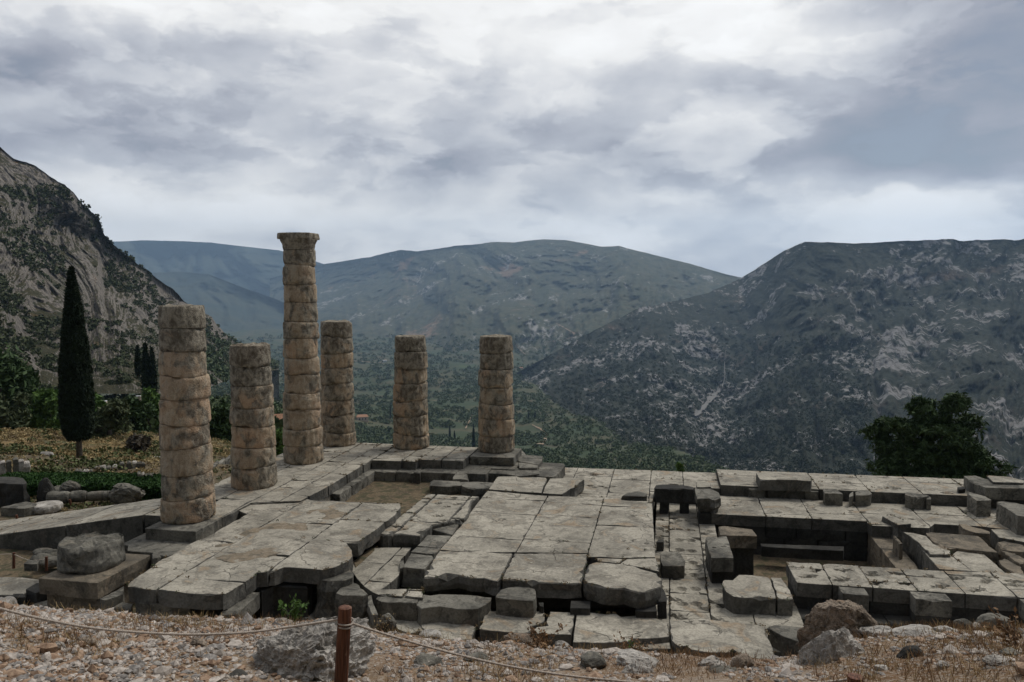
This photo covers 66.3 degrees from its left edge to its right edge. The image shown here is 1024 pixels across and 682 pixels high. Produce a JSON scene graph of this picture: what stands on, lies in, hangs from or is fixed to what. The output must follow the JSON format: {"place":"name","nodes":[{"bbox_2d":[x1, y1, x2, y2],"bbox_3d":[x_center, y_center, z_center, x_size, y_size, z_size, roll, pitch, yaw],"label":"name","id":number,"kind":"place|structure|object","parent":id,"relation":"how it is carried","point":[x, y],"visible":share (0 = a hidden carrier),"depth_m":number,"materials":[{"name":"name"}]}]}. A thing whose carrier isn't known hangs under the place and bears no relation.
{"place":"outdoors","nodes":[
{"label":"outdoors","id":0,"kind":"place"},
{"bbox_2d":[0,147,279,400],"bbox_3d":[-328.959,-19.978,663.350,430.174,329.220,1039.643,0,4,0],"label":"cliff","id":1,"kind":"structure","parent":0,"point":[83,254],"depth_m":523.42,"materials":[{"name":"grey stone"}]},
{"bbox_2d":[0,183,278,389],"bbox_3d":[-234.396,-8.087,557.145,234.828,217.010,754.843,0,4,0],"label":"hillside scrub","id":2,"kind":"object","parent":1,"relation":"on","point":[36,325],"visible":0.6,"depth_m":455.96,"materials":[{"name":"green plant"}]},
{"bbox_2d":[113,240,321,296],"bbox_3d":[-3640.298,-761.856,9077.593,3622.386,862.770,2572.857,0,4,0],"label":"mountain","id":3,"kind":"structure","parent":0,"point":[253,269],"depth_m":9597.61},
{"bbox_2d":[152,272,283,331],"bbox_3d":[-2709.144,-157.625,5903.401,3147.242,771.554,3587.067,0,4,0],"label":"ridge","id":4,"kind":"structure","parent":0,"point":[230,307],"depth_m":6640.50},
{"bbox_2d":[128,499,400,620],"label":"temple pavement","id":5,"kind":"structure","parent":0,"point":[297,561],"depth_m":23.54,"materials":[{"name":"stone"}]},
{"bbox_2d":[214,543,281,562],"bbox_3d":[-8.220,6.564,24.382,2.569,0.080,2.193,0,4,0],"label":"dirt patch","id":6,"kind":"object","parent":5,"relation":"on","point":[254,554],"visible":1,"depth_m":24.04,"materials":[{"name":"soil"}]},
{"bbox_2d":[234,523,307,538],"bbox_3d":[-7.968,6.407,26.471,2.420,0.084,1.880,0,4,0],"label":"dirt patch","id":7,"kind":"object","parent":5,"relation":"on","point":[299,526],"visible":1,"depth_m":26.74,"materials":[{"name":"soil"}]},
{"bbox_2d":[0,329,713,550],"bbox_3d":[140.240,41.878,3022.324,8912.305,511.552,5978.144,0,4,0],"label":"valley ground","id":8,"kind":"structure","parent":0,"point":[461,430],"depth_m":1587.39,"materials":[{"name":"green plant"}]},
{"bbox_2d":[0,389,32,429],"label":"leafy tree","id":9,"kind":"object","parent":8,"relation":"on","point":[12,417],"visible":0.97,"depth_m":67.33,"materials":[{"name":"green plant"}]},
{"bbox_2d":[0,342,38,427],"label":"leafy tree","id":10,"kind":"object","parent":8,"relation":"on","point":[13,369],"visible":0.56,"depth_m":73.85,"materials":[{"name":"green plant"}]},
{"bbox_2d":[22,387,60,428],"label":"leafy tree","id":11,"kind":"object","parent":8,"relation":"on","point":[43,408],"visible":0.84,"depth_m":71.34,"materials":[{"name":"green plant"}]},
{"bbox_2d":[56,265,96,457],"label":"cypress tree","id":12,"kind":"object","parent":8,"relation":"on","point":[76,403],"visible":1,"depth_m":49.99,"materials":[{"name":"green plant"}]},
{"bbox_2d":[92,396,134,438],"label":"leafy tree","id":13,"kind":"object","parent":8,"relation":"on","point":[110,417],"visible":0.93,"depth_m":64.51,"materials":[{"name":"green plant"}]},
{"bbox_2d":[0,427,230,511],"bbox_3d":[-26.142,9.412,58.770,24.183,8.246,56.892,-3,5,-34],"label":"dry hill grass","id":14,"kind":"structure","parent":8,"relation":"on","point":[15,433],"depth_m":57.30,"materials":[{"name":"beige plant"}]},
{"bbox_2d":[0,426,231,509],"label":"green hill grass","id":15,"kind":"structure","parent":8,"relation":"on","point":[94,462],"depth_m":51.02,"materials":[{"name":"green plant"}]},
{"bbox_2d":[124,432,151,452],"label":"shrub","id":16,"kind":"object","parent":8,"relation":"on","point":[136,442],"visible":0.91,"depth_m":59.80,"materials":[{"name":"brown plant"}]},
{"bbox_2d":[124,396,156,433],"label":"leafy tree","id":17,"kind":"object","parent":8,"relation":"on","point":[139,410],"visible":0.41,"depth_m":75.41,"materials":[{"name":"green plant"}]},
{"bbox_2d":[0,393,282,439],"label":"woodland","id":18,"kind":"object","parent":8,"relation":"on","point":[278,424],"visible":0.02,"depth_m":184.64,"materials":[{"name":"green plant"}]},
{"bbox_2d":[139,340,150,390],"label":"cypress tree","id":19,"kind":"object","parent":8,"relation":"on","point":[145,378],"visible":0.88,"depth_m":127.00,"materials":[{"name":"green plant"}]},
{"bbox_2d":[140,385,160,430],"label":"leafy tree","id":20,"kind":"object","parent":8,"relation":"on","point":[153,397],"visible":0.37,"depth_m":83.56,"materials":[{"name":"green plant"}]},
{"bbox_2d":[148,345,158,391],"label":"cypress tree","id":21,"kind":"object","parent":8,"relation":"on","point":[153,377],"visible":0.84,"depth_m":127.49,"materials":[{"name":"green plant"}]},
{"bbox_2d":[209,397,231,440],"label":"leafy tree","id":22,"kind":"object","parent":8,"relation":"on","point":[219,425],"visible":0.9,"depth_m":75.00,"materials":[{"name":"green plant"}]},
{"bbox_2d":[159,331,729,472],"bbox_3d":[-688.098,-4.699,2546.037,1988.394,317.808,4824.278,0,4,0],"label":"olive grove","id":23,"kind":"object","parent":8,"relation":"on","point":[541,449],"visible":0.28,"depth_m":1143.44,"materials":[{"name":"green plant"}]},
{"bbox_2d":[205,333,718,472],"bbox_3d":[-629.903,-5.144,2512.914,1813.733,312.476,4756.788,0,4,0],"label":"grove undergrowth","id":24,"kind":"object","parent":8,"relation":"on","point":[639,452],"visible":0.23,"depth_m":1123.78,"materials":[{"name":"green plant"}]},
{"bbox_2d":[857,390,1017,478],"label":"pine tree","id":25,"kind":"object","parent":8,"relation":"on","point":[958,451],"visible":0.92,"depth_m":53.42,"materials":[{"name":"green plant"}]},
{"bbox_2d":[345,481,480,515],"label":"dirt floor","id":26,"kind":"structure","parent":0,"point":[408,495],"depth_m":33.93,"materials":[{"name":"brown soil"}]},
{"bbox_2d":[429,480,461,494],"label":"stone block","id":27,"kind":"structure","parent":26,"relation":"on","point":[437,487],"depth_m":33.76,"materials":[{"name":"stone"}]},
{"bbox_2d":[352,494,478,630],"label":"sunken floor","id":28,"kind":"structure","parent":0,"point":[376,573],"depth_m":26.85,"materials":[{"name":"stone"}]},
{"bbox_2d":[376,589,418,620],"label":"stone block","id":29,"kind":"structure","parent":28,"relation":"on","point":[404,608],"depth_m":22.26,"materials":[{"name":"stone"}]},
{"bbox_2d":[0,455,995,646],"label":"site ground","id":30,"kind":"structure","parent":0,"point":[6,570],"depth_m":28.21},
{"bbox_2d":[0,477,29,506],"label":"stone","id":31,"kind":"object","parent":30,"relation":"on","point":[13,490],"visible":0.87,"depth_m":34.75,"materials":[{"name":"grey stone"}]},
{"bbox_2d":[0,457,30,474],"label":"stone wall","id":32,"kind":"structure","parent":30,"relation":"on","point":[21,465],"depth_m":40.15,"materials":[{"name":"stone"}]},
{"bbox_2d":[0,502,36,516],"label":"stone block","id":33,"kind":"structure","parent":30,"relation":"on","point":[23,509],"depth_m":33.48,"materials":[{"name":"stone"}]},
{"bbox_2d":[0,577,38,601],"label":"stone block","id":34,"kind":"structure","parent":30,"relation":"on","point":[10,586],"depth_m":25.07,"materials":[{"name":"stone"}]},
{"bbox_2d":[26,583,46,605],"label":"stone block","id":35,"kind":"structure","parent":30,"relation":"on","point":[33,595],"depth_m":24.13,"materials":[{"name":"grey stone"}]},
{"bbox_2d":[36,478,55,501],"bbox_3d":[-20.982,6.865,35.254,0.979,1.512,0.746,0,4,0],"label":"stone","id":36,"kind":"object","parent":30,"relation":"on","point":[45,486],"visible":0.59,"depth_m":35.02,"materials":[{"name":"grey stone"}]},
{"bbox_2d":[33,500,62,513],"bbox_3d":[-20.275,7.234,34.172,1.240,0.310,1.255,0,4,0],"label":"stone disc","id":37,"kind":"object","parent":30,"relation":"on","point":[47,507],"visible":0.94,"depth_m":33.86,"materials":[{"name":"grey stone"}]},
{"bbox_2d":[0,498,160,550],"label":"access ramp","id":38,"kind":"structure","parent":30,"relation":"on","point":[127,522],"depth_m":29.14,"materials":[{"name":"stone"}]},
{"bbox_2d":[0,471,161,499],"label":"hedge","id":39,"kind":"object","parent":30,"relation":"on","point":[150,485],"visible":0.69,"depth_m":36.88,"materials":[{"name":"green plant"}]},
{"bbox_2d":[39,553,150,610],"bbox_3d":[-12.797,7.679,24.221,2.054,1.487,2.480,1,4,11],"label":"drum pedestal","id":40,"kind":"object","parent":30,"relation":"on","point":[73,589],"visible":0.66,"depth_m":23.24,"materials":[{"name":"grey stone"}]},
{"bbox_2d":[57,531,125,573],"bbox_3d":[-13.040,6.498,24.302,1.840,0.889,1.870,0,4,0],"label":"column drum","id":41,"kind":"object","parent":40,"relation":"on","point":[94,552],"depth_m":23.72,"materials":[{"name":"stone"}]},
{"bbox_2d":[100,586,124,610],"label":"stone block","id":42,"kind":"structure","parent":30,"relation":"on","point":[117,597],"depth_m":22.25,"materials":[{"name":"stone"}]},
{"bbox_2d":[109,483,145,503],"bbox_3d":[-17.252,6.795,35.189,1.600,0.876,1.103,0,4,0],"label":"stone","id":43,"kind":"object","parent":30,"relation":"on","point":[120,493],"visible":1,"depth_m":34.77,"materials":[{"name":"stone"}]},
{"bbox_2d":[135,602,191,615],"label":"stone block","id":44,"kind":"structure","parent":30,"relation":"on","point":[141,608],"depth_m":21.45,"materials":[{"name":"stone"}]},
{"bbox_2d":[124,442,521,553],"bbox_3d":[-6.381,6.488,33.081,11.483,1.314,16.431,1,4,11],"label":"temple stylobate","id":45,"kind":"object","parent":30,"relation":"on","point":[326,479],"visible":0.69,"depth_m":34.91,"materials":[{"name":"stone"}]},
{"bbox_2d":[127,537,180,567],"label":"stone block","id":46,"kind":"structure","parent":45,"relation":"on","point":[142,545],"depth_m":25.77,"materials":[{"name":"stone"}]},
{"bbox_2d":[158,303,215,524],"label":"column","id":47,"kind":"structure","parent":45,"relation":"on","point":[186,472],"depth_m":26.89,"materials":[{"name":"stone"}]},
{"bbox_2d":[229,342,277,490],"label":"column","id":48,"kind":"structure","parent":45,"relation":"on","point":[253,447],"depth_m":31.34,"materials":[{"name":"stone"}]},
{"bbox_2d":[277,232,323,464],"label":"column","id":49,"kind":"structure","parent":45,"relation":"on","point":[302,434],"depth_m":35.61,"materials":[{"name":"stone"}]},
{"bbox_2d":[320,320,356,446],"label":"column","id":50,"kind":"structure","parent":45,"relation":"on","point":[337,408],"depth_m":39.56,"materials":[{"name":"stone"}]},
{"bbox_2d":[393,335,429,449],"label":"column","id":51,"kind":"structure","parent":45,"relation":"on","point":[410,410],"depth_m":38.79,"materials":[{"name":"stone"}]},
{"bbox_2d":[478,334,514,453],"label":"column","id":52,"kind":"structure","parent":45,"relation":"on","point":[496,425],"depth_m":37.92,"materials":[{"name":"stone"}]},
{"bbox_2d":[313,570,353,618],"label":"stone block","id":53,"kind":"structure","parent":30,"relation":"on","point":[328,589],"depth_m":22.77,"materials":[{"name":"stone"}]},
{"bbox_2d":[334,583,367,623],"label":"stone block","id":54,"kind":"structure","parent":30,"relation":"on","point":[354,596],"depth_m":22.21,"materials":[{"name":"stone"}]},
{"bbox_2d":[393,620,422,634],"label":"stone block","id":55,"kind":"structure","parent":30,"relation":"on","point":[407,625],"depth_m":21.88,"materials":[{"name":"stone"}]},
{"bbox_2d":[421,622,475,640],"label":"stone block","id":56,"kind":"structure","parent":30,"relation":"on","point":[463,631],"depth_m":21.55,"materials":[{"name":"stone"}]},
{"bbox_2d":[417,594,490,629],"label":"stone block","id":57,"kind":"structure","parent":56,"relation":"on","point":[472,610],"depth_m":22.01,"materials":[{"name":"stone"}]},
{"bbox_2d":[1,443,1013,653],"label":"joint weeds","id":58,"kind":"object","parent":30,"relation":"on","point":[544,623],"visible":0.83,"depth_m":25.19,"materials":[{"name":"plant"}]},
{"bbox_2d":[480,611,544,642],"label":"stone block","id":59,"kind":"structure","parent":30,"relation":"on","point":[494,626],"depth_m":21.52,"materials":[{"name":"stone"}]},
{"bbox_2d":[573,613,669,648],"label":"stone block","id":60,"kind":"structure","parent":30,"relation":"on","point":[596,629],"depth_m":21.17,"materials":[{"name":"stone"}]},
{"bbox_2d":[563,467,1004,520],"bbox_3d":[12.353,7.534,34.467,23.025,2.111,6.428,1,4,11],"label":"foundation","id":61,"kind":"object","parent":30,"relation":"on","point":[617,483],"visible":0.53,"depth_m":35.44,"materials":[{"name":"stone"}]},
{"bbox_2d":[488,463,564,482],"bbox_3d":[0.153,6.264,36.906,4.832,0.555,2.895,0,4,0],"label":"stone step","id":62,"kind":"object","parent":61,"relation":"on","point":[548,471],"visible":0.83,"depth_m":36.10,"materials":[{"name":"stone"}]},
{"bbox_2d":[748,472,818,499],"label":"raised slab","id":63,"kind":"structure","parent":61,"relation":"on","point":[781,482],"depth_m":34.37,"materials":[{"name":"stone"}]},
{"bbox_2d":[963,476,1023,504],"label":"layered slabs","id":64,"kind":"structure","parent":61,"relation":"on","point":[1008,489],"depth_m":32.94,"materials":[{"name":"stone"}]},
{"bbox_2d":[712,496,1009,569],"bbox_3d":[14.096,8.138,29.595,12.566,1.708,9.068,1,4,11],"label":"foundation","id":65,"kind":"object","parent":30,"relation":"on","point":[784,528],"visible":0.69,"depth_m":31.62,"materials":[{"name":"stone"}]},
{"bbox_2d":[695,488,720,513],"bbox_3d":[8.229,6.735,33.001,1.008,0.626,2.035,1,4,10],"label":"stone block","id":66,"kind":"object","parent":65,"relation":"on","point":[708,500],"depth_m":32.35,"materials":[{"name":"stone"}]},
{"bbox_2d":[855,491,871,506],"bbox_3d":[15.029,6.756,33.530,0.661,0.504,0.960,2,5,22],"label":"stone block","id":67,"kind":"object","parent":65,"relation":"on","point":[862,498],"depth_m":33.26,"materials":[{"name":"stone"}]},
{"bbox_2d":[905,492,928,509],"bbox_3d":[17.071,6.772,33.030,0.961,0.554,0.749,3,5,36],"label":"stone block","id":68,"kind":"object","parent":65,"relation":"on","point":[915,501],"depth_m":32.82,"materials":[{"name":"stone"}]},
{"bbox_2d":[996,502,1023,535],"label":"stone block","id":69,"kind":"structure","parent":65,"relation":"on","point":[1010,515],"depth_m":30.24,"materials":[{"name":"stone"}]},
{"bbox_2d":[722,562,1023,627],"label":"front foundation","id":70,"kind":"object","parent":30,"relation":"on","point":[952,596],"visible":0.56,"depth_m":23.65,"materials":[{"name":"stone"}]},
{"bbox_2d":[882,515,1023,573],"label":"platform","id":71,"kind":"structure","parent":30,"relation":"on","point":[971,548],"depth_m":27.70,"materials":[{"name":"stone"}]},
{"bbox_2d":[270,239,740,366],"bbox_3d":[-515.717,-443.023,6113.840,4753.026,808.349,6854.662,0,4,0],"label":"central mountain","id":72,"kind":"structure","parent":0,"point":[540,288],"depth_m":5625.66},
{"bbox_2d":[0,601,1023,681],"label":"gravel slope","id":73,"kind":"structure","parent":0,"point":[892,675],"depth_m":6.59,"materials":[{"name":"gravel"}]},
{"bbox_2d":[277,594,308,620],"bbox_3d":[-2.618,3.226,9.428,0.393,0.332,0.276,-1,4,-14],"label":"weed","id":74,"kind":"object","parent":73,"relation":"on","point":[296,611],"visible":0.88,"depth_m":9.39,"materials":[{"name":"green plant"}]},
{"bbox_2d":[251,616,375,681],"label":"rock","id":75,"kind":"object","parent":73,"relation":"on","point":[304,653],"visible":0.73,"depth_m":6.56,"materials":[{"name":"grey stone"}]},
{"bbox_2d":[334,605,351,681],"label":"wooden post","id":76,"kind":"object","parent":73,"relation":"on","point":[342,649],"visible":1,"depth_m":6.00,"materials":[{"name":"brown wood"}]},
{"bbox_2d":[0,607,337,635],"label":"rope","id":77,"kind":"object","parent":76,"relation":"attached to","point":[155,633],"visible":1,"depth_m":5.77,"materials":[{"name":"brown fabric"}]},
{"bbox_2d":[351,622,846,681],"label":"rope","id":78,"kind":"object","parent":76,"relation":"attached to","point":[482,660],"visible":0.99,"depth_m":6.17,"materials":[{"name":"brown fabric"}]},
{"bbox_2d":[413,653,442,665],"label":"rock","id":79,"kind":"object","parent":73,"relation":"on","point":[422,658],"visible":0.77,"depth_m":7.05,"materials":[{"name":"stone"}]},
{"bbox_2d":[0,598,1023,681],"bbox_3d":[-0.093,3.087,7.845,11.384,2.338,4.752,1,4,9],"label":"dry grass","id":80,"kind":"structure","parent":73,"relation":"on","point":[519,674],"depth_m":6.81,"materials":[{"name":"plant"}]},
{"bbox_2d":[508,618,572,650],"bbox_3d":[0.306,3.266,8.576,0.701,0.358,0.666,0,4,0],"label":"weed","id":81,"kind":"object","parent":73,"relation":"on","point":[541,641],"visible":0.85,"depth_m":8.62,"materials":[{"name":"brown plant"}]},
{"bbox_2d":[580,651,606,668],"bbox_3d":[0.752,2.984,7.239,0.246,0.177,0.230,0,4,0],"label":"rock","id":82,"kind":"object","parent":73,"relation":"on","point":[595,659],"visible":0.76,"depth_m":7.17,"materials":[{"name":"stone"}]},
{"bbox_2d":[616,648,658,667],"bbox_3d":[1.175,2.990,7.294,0.366,0.180,0.327,3,6,40],"label":"rock","id":83,"kind":"object","parent":73,"relation":"on","point":[631,654],"visible":0.72,"depth_m":7.26,"materials":[{"name":"grey stone"}]},
{"bbox_2d":[621,662,653,673],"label":"rock","id":84,"kind":"object","parent":73,"relation":"on","point":[636,667],"visible":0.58,"depth_m":6.92,"materials":[{"name":"grey stone"}]},
{"bbox_2d":[798,626,864,664],"bbox_3d":[2.887,2.930,6.948,0.662,0.822,0.421,0,4,0],"label":"rock","id":85,"kind":"object","parent":73,"relation":"on","point":[842,642],"visible":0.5,"depth_m":6.85,"materials":[{"name":"grey stone"}]},
{"bbox_2d":[796,599,877,648],"bbox_3d":[3.593,3.212,8.358,1.028,0.891,0.729,0,4,0],"label":"rock","id":86,"kind":"object","parent":73,"relation":"on","point":[831,614],"visible":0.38,"depth_m":8.29,"materials":[{"name":"stone"}]},
{"bbox_2d":[858,625,891,636],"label":"rock","id":87,"kind":"object","parent":73,"relation":"on","point":[878,628],"visible":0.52,"depth_m":7.97,"materials":[{"name":"grey stone"}]},
{"bbox_2d":[888,624,936,635],"bbox_3d":[3.921,2.833,7.574,0.543,0.164,0.431,0,4,0],"label":"rock","id":88,"kind":"object","parent":73,"relation":"on","point":[910,630],"visible":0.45,"depth_m":7.54,"materials":[{"name":"grey stone"}]},
{"bbox_2d":[975,613,1010,628],"bbox_3d":[4.961,2.929,8.103,0.320,0.221,0.275,0,4,0],"label":"rock","id":89,"kind":"object","parent":73,"relation":"on","point":[988,617],"visible":0.34,"depth_m":8.05,"materials":[{"name":"stone"}]},
{"bbox_2d":[982,604,1023,647],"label":"weed","id":90,"kind":"object","parent":73,"relation":"on","point":[1012,630],"visible":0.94,"depth_m":6.40,"materials":[{"name":"brown plant"}]},
{"bbox_2d":[0,0,1023,277],"label":"sky","id":91,"kind":"structure","parent":0,"point":[727,137],"materials":[{"name":"grey"}]},
{"bbox_2d":[423,476,661,635],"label":"central floor","id":92,"kind":"structure","parent":0,"point":[500,530],"depth_m":25.56,"materials":[{"name":"stone"}]},
{"bbox_2d":[402,553,432,587],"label":"stone block","id":93,"kind":"structure","parent":92,"relation":"on","point":[416,567],"depth_m":24.15,"materials":[{"name":"stone"}]},
{"bbox_2d":[417,535,450,547],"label":"stone block","id":94,"kind":"structure","parent":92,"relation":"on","point":[434,541],"depth_m":26.55,"materials":[{"name":"stone"}]},
{"bbox_2d":[461,482,492,498],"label":"stone block","id":95,"kind":"structure","parent":92,"relation":"on","point":[476,489],"depth_m":33.52,"materials":[{"name":"stone"}]},
{"bbox_2d":[22,442,989,650],"bbox_3d":[-1.265,6.971,30.234,44.570,2.006,21.262,0,4,0],"label":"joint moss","id":96,"kind":"object","parent":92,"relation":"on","point":[363,538],"visible":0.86,"depth_m":25.38,"materials":[{"name":"green plant"}]},
{"bbox_2d":[495,586,536,617],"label":"stone block","id":97,"kind":"structure","parent":92,"relation":"on","point":[517,601],"depth_m":22.11,"materials":[{"name":"stone"}]},
{"bbox_2d":[534,612,573,646],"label":"stone block","id":98,"kind":"structure","parent":92,"relation":"on","point":[565,634],"depth_m":21.38,"materials":[{"name":"stone"}]},
{"bbox_2d":[655,503,803,656],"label":"stone floor","id":99,"kind":"structure","parent":0,"point":[695,600],"depth_m":25.99,"materials":[{"name":"stone"}]},
{"bbox_2d":[660,552,684,578],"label":"stone block","id":100,"kind":"structure","parent":99,"relation":"on","point":[672,565],"depth_m":26.55,"materials":[{"name":"stone"}]},
{"bbox_2d":[654,484,693,513],"bbox_3d":[6.985,6.880,34.021,1.777,1.134,0.979,0,4,0],"label":"slab table","id":101,"kind":"object","parent":99,"relation":"on","point":[666,494],"visible":1,"depth_m":33.70,"materials":[{"name":"grey stone"}]},
{"bbox_2d":[705,536,732,583],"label":"upright block","id":102,"kind":"structure","parent":99,"relation":"on","point":[719,560],"depth_m":26.03,"materials":[{"name":"stone"}]},
{"bbox_2d":[669,618,773,658],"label":"stone block","id":103,"kind":"structure","parent":99,"relation":"on","point":[706,634],"depth_m":20.73,"materials":[{"name":"stone"}]},
{"bbox_2d":[767,625,800,656],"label":"stone block","id":104,"kind":"structure","parent":99,"relation":"on","point":[781,638],"depth_m":21.19,"materials":[{"name":"stone"}]},
{"bbox_2d":[515,239,1023,479],"bbox_3d":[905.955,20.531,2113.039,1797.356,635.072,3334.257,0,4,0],"label":"mountain","id":105,"kind":"structure","parent":0,"point":[937,320],"depth_m":2007.78,"materials":[{"name":"grey stone"}]},
{"bbox_2d":[516,333,872,474],"bbox_3d":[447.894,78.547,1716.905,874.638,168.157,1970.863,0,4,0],"label":"slope forest","id":106,"kind":"object","parent":105,"relation":"on","point":[852,468],"visible":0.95,"depth_m":1481.06,"materials":[{"name":"green plant"}]},
{"bbox_2d":[753,554,870,586],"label":"pit floor","id":107,"kind":"structure","parent":0,"point":[772,567],"depth_m":31.00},
{"bbox_2d":[719,526,756,579],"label":"pocked block","id":108,"kind":"structure","parent":107,"relation":"on","point":[742,543],"depth_m":28.85,"materials":[{"name":"grey stone"}]},
{"bbox_2d":[823,489,842,505],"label":"stone block","id":109,"kind":"structure","parent":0,"point":[832,497],"depth_m":33.37,"materials":[{"name":"stone"}]},
{"bbox_2d":[967,492,990,516],"bbox_3d":[19.148,6.750,32.358,0.706,0.705,1.287,0,4,0],"label":"stone block","id":110,"kind":"object","parent":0,"point":[978,505],"depth_m":31.81,"materials":[{"name":"stone"}]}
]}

